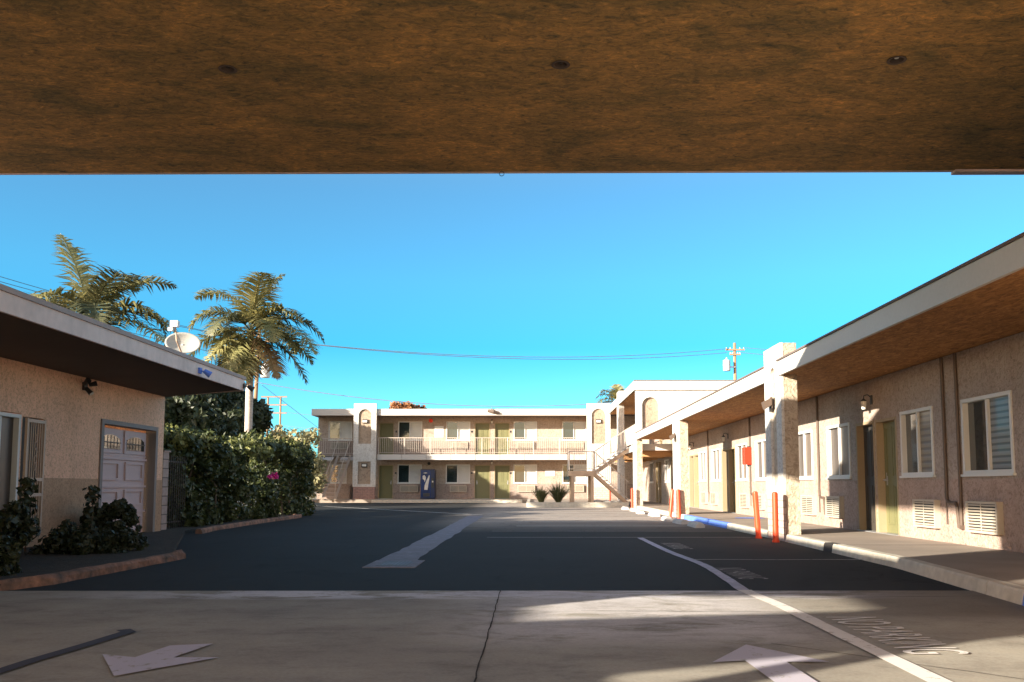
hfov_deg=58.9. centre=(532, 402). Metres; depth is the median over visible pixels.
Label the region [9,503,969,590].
parking lot
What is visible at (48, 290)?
overhead wire
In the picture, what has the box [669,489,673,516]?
bollard
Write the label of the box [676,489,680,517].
bollard
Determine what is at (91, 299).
palm tree
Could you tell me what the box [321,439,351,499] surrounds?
metal stair
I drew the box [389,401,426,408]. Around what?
tree
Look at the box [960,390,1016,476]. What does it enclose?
window
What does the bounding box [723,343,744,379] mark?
utility pole
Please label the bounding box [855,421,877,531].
door
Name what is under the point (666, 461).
window
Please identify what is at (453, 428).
window
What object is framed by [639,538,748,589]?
painted line
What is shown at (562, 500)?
gravel bed
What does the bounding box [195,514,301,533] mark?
planter kerb
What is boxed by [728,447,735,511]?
door
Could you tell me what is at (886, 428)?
door
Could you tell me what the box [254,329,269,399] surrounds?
utility pole
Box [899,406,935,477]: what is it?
window
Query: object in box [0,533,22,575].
foreground bush
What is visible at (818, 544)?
kerb
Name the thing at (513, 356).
overhead wire
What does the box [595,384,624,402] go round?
palm tree
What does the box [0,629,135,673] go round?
painted line
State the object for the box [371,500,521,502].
kerb
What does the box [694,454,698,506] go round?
door
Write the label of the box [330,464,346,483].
window
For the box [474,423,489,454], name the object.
door
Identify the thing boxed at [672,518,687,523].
wheel stop
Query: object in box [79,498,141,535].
foreground bush
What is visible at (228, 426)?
shrub tree
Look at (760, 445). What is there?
window
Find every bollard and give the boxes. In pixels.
[631,488,632,507]
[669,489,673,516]
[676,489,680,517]
[752,491,761,537]
[772,492,779,541]
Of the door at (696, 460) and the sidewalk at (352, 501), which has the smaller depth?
the door at (696, 460)
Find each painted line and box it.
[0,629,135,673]
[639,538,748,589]
[691,559,862,559]
[739,590,951,681]
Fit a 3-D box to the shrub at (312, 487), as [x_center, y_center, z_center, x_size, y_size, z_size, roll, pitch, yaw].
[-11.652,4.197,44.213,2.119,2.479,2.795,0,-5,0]
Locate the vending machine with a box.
[420,469,435,498]
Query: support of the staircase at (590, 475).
on the sidewalk at (352, 501)
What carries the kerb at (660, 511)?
on the parking lot
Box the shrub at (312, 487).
[299,473,314,496]
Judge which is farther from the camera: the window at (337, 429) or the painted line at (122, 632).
the window at (337, 429)
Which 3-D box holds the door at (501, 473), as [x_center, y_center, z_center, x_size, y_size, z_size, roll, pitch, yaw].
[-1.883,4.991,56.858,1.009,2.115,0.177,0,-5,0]
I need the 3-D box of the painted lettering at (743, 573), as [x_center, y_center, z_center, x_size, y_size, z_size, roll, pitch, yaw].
[2.440,2.003,10.636,0.340,0.001,1.350,0,-5,0]
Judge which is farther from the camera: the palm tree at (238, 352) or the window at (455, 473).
the window at (455, 473)
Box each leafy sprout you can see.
[16,477,38,552]
[82,484,100,524]
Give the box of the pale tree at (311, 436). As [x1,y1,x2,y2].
[265,424,328,497]
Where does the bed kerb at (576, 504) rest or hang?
on the parking lot
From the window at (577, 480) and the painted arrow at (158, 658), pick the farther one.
the window at (577, 480)
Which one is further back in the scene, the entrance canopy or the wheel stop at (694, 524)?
the wheel stop at (694, 524)
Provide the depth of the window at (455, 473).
56.87 m
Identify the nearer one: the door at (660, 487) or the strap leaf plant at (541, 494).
the strap leaf plant at (541, 494)
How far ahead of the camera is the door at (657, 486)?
48.23 m
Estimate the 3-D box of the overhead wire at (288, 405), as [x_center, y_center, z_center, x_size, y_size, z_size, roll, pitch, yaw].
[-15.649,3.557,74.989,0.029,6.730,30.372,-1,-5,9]
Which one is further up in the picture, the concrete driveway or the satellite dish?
the satellite dish
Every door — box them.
[101,428,146,532]
[378,465,392,498]
[379,423,393,453]
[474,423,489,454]
[474,465,489,498]
[494,423,509,453]
[494,465,509,498]
[656,461,658,502]
[659,461,661,502]
[671,458,673,504]
[689,455,693,506]
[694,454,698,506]
[722,448,728,510]
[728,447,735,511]
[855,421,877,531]
[875,416,899,534]
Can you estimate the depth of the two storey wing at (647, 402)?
42.45 m
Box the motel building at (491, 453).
[312,403,640,498]
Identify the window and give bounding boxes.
[0,412,21,509]
[328,421,352,440]
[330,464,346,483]
[397,421,421,440]
[397,464,421,483]
[445,464,469,483]
[446,421,470,440]
[513,464,537,483]
[514,421,537,440]
[562,421,586,440]
[562,464,586,483]
[649,462,653,482]
[664,459,668,482]
[698,451,706,481]
[711,448,720,481]
[735,443,747,480]
[754,439,766,480]
[798,430,813,479]
[826,422,851,478]
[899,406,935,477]
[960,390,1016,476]
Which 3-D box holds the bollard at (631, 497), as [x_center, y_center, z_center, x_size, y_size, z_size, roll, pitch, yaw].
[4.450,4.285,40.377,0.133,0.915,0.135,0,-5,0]
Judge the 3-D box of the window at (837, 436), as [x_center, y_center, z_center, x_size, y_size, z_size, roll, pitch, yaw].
[6.625,1.069,19.529,0.150,1.175,1.510,0,-5,0]
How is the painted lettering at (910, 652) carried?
on the concrete driveway
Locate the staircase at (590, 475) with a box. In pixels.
[567,428,628,501]
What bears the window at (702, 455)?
in the motel wing at (902, 415)
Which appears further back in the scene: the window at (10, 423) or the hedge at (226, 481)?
the hedge at (226, 481)
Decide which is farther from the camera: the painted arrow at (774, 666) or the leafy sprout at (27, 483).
the leafy sprout at (27, 483)
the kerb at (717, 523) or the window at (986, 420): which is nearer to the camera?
the window at (986, 420)
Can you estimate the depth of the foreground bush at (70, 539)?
12.91 m
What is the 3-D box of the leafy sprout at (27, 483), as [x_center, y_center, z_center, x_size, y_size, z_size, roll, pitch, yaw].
[-7.247,1.611,12.998,0.330,1.093,0.301,0,-5,0]
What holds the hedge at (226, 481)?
on the planter soil
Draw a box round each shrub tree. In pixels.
[164,394,219,435]
[215,417,250,461]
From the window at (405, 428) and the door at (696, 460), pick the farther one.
the window at (405, 428)
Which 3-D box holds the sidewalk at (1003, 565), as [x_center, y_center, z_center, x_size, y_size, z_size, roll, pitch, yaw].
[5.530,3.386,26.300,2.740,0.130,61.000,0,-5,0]
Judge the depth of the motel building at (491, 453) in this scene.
56.85 m
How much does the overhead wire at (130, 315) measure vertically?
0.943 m
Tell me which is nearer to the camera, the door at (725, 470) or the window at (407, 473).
the door at (725, 470)
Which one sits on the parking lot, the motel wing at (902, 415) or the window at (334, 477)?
the motel wing at (902, 415)
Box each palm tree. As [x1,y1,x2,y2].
[27,233,177,345]
[187,271,324,431]
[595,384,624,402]
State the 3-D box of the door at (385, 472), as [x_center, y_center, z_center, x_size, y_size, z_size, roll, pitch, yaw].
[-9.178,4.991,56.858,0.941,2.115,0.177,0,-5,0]
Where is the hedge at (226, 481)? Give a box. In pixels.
[163,423,316,527]
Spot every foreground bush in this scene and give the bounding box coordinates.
[0,500,40,546]
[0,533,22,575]
[26,519,148,554]
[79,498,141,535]
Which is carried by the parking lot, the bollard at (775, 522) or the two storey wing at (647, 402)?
the bollard at (775, 522)
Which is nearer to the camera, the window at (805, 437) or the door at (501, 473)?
the window at (805, 437)
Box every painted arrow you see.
[103,643,216,675]
[713,645,828,681]
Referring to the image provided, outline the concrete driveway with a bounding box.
[0,591,1023,681]
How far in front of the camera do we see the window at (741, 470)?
29.03 m
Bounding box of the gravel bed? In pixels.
[530,500,604,501]
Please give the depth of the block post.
19.77 m
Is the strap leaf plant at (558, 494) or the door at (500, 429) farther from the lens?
the door at (500, 429)
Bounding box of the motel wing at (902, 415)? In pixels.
[633,232,1023,552]
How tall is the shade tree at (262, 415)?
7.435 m
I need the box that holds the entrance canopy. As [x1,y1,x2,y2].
[0,0,1023,175]
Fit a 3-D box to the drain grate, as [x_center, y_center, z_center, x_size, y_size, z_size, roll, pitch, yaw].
[-1.800,2.119,11.896,0.660,0.014,1.080,0,-5,0]
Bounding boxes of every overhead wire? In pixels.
[0,276,203,330]
[0,281,205,331]
[257,382,612,406]
[262,385,317,427]
[281,340,728,356]
[301,343,726,359]
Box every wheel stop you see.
[636,510,644,513]
[648,512,660,516]
[661,516,672,520]
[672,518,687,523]
[687,521,704,527]
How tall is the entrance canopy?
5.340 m
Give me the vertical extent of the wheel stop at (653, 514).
0.125 m
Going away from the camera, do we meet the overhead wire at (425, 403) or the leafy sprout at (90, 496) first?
the leafy sprout at (90, 496)
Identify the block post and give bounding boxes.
[161,450,170,529]
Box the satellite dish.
[165,320,200,353]
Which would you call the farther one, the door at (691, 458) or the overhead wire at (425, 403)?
the overhead wire at (425, 403)
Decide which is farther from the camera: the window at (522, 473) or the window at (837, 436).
the window at (522, 473)
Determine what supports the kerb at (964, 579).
on the parking lot
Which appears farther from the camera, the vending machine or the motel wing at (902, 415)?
the vending machine
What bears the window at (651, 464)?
in the two storey wing at (647, 402)
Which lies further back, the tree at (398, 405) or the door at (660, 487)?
the tree at (398, 405)
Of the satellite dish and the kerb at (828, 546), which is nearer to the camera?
the kerb at (828, 546)
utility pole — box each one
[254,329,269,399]
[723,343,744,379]
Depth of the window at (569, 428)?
57.12 m
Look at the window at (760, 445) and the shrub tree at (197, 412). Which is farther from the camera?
the shrub tree at (197, 412)
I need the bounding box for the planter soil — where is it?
[0,513,290,584]
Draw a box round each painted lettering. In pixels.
[661,543,692,548]
[719,568,768,578]
[832,617,968,653]
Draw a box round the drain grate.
[362,560,424,567]
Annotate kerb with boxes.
[0,549,185,590]
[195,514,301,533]
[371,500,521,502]
[527,499,628,506]
[637,506,686,518]
[683,515,708,523]
[708,519,729,528]
[727,523,828,550]
[823,542,839,552]
[832,544,999,593]
[986,581,1023,604]
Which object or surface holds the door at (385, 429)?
in the motel building at (491, 453)
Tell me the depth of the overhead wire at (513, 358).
67.39 m
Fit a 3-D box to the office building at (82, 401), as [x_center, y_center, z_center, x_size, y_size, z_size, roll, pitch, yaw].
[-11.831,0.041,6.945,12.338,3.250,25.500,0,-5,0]
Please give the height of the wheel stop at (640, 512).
0.125 m
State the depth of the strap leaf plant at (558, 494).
43.35 m
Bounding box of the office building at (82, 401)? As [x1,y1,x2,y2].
[0,283,254,547]
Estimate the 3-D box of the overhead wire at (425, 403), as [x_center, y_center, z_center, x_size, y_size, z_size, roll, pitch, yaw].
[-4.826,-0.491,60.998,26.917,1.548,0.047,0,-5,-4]
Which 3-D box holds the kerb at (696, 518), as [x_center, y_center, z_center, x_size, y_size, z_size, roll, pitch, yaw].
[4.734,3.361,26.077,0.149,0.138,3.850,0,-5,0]
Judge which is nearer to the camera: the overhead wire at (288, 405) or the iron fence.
the iron fence
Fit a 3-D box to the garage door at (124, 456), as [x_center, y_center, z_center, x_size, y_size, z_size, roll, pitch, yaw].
[-8.059,1.590,17.739,0.102,2.100,2.180,0,-5,0]
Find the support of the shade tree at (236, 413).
on the parking lot
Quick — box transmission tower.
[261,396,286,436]
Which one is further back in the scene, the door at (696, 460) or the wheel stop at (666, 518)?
the door at (696, 460)
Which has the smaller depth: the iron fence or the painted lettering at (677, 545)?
the painted lettering at (677, 545)
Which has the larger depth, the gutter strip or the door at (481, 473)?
the door at (481, 473)
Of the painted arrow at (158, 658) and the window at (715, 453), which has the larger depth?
the window at (715, 453)
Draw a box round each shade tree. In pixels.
[208,393,254,432]
[216,389,273,435]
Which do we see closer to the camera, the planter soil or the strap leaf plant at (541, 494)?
the planter soil
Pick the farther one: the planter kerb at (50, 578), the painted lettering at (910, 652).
the planter kerb at (50, 578)
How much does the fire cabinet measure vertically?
0.590 m
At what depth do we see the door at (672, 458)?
42.91 m
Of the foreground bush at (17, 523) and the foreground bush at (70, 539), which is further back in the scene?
the foreground bush at (70, 539)
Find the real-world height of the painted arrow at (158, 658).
0.001 m
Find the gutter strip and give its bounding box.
[380,516,481,559]
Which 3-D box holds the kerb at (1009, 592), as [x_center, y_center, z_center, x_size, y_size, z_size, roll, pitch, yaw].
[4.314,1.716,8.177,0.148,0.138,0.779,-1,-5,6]
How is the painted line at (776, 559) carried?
on the parking lot
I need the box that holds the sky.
[0,172,1023,456]
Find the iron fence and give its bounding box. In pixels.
[166,456,185,528]
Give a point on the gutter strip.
(416, 550)
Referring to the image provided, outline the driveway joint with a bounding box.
[474,590,1020,681]
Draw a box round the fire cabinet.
[742,446,751,465]
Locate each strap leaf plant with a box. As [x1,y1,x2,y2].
[532,486,549,501]
[546,481,569,501]
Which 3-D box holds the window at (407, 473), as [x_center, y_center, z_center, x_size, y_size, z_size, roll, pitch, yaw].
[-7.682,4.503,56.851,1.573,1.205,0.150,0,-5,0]
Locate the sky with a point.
(534, 267)
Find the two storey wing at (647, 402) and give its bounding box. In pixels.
[608,380,735,504]
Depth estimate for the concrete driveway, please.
6.26 m
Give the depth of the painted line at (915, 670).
5.89 m
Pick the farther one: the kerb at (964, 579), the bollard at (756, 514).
the bollard at (756, 514)
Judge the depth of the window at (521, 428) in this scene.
57.13 m
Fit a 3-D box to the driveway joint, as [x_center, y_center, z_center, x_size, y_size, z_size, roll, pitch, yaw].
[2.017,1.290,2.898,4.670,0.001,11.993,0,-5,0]
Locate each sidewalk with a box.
[311,499,633,502]
[628,501,1023,585]
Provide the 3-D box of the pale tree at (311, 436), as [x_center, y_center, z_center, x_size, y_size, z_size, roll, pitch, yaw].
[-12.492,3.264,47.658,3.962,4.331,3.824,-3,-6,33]

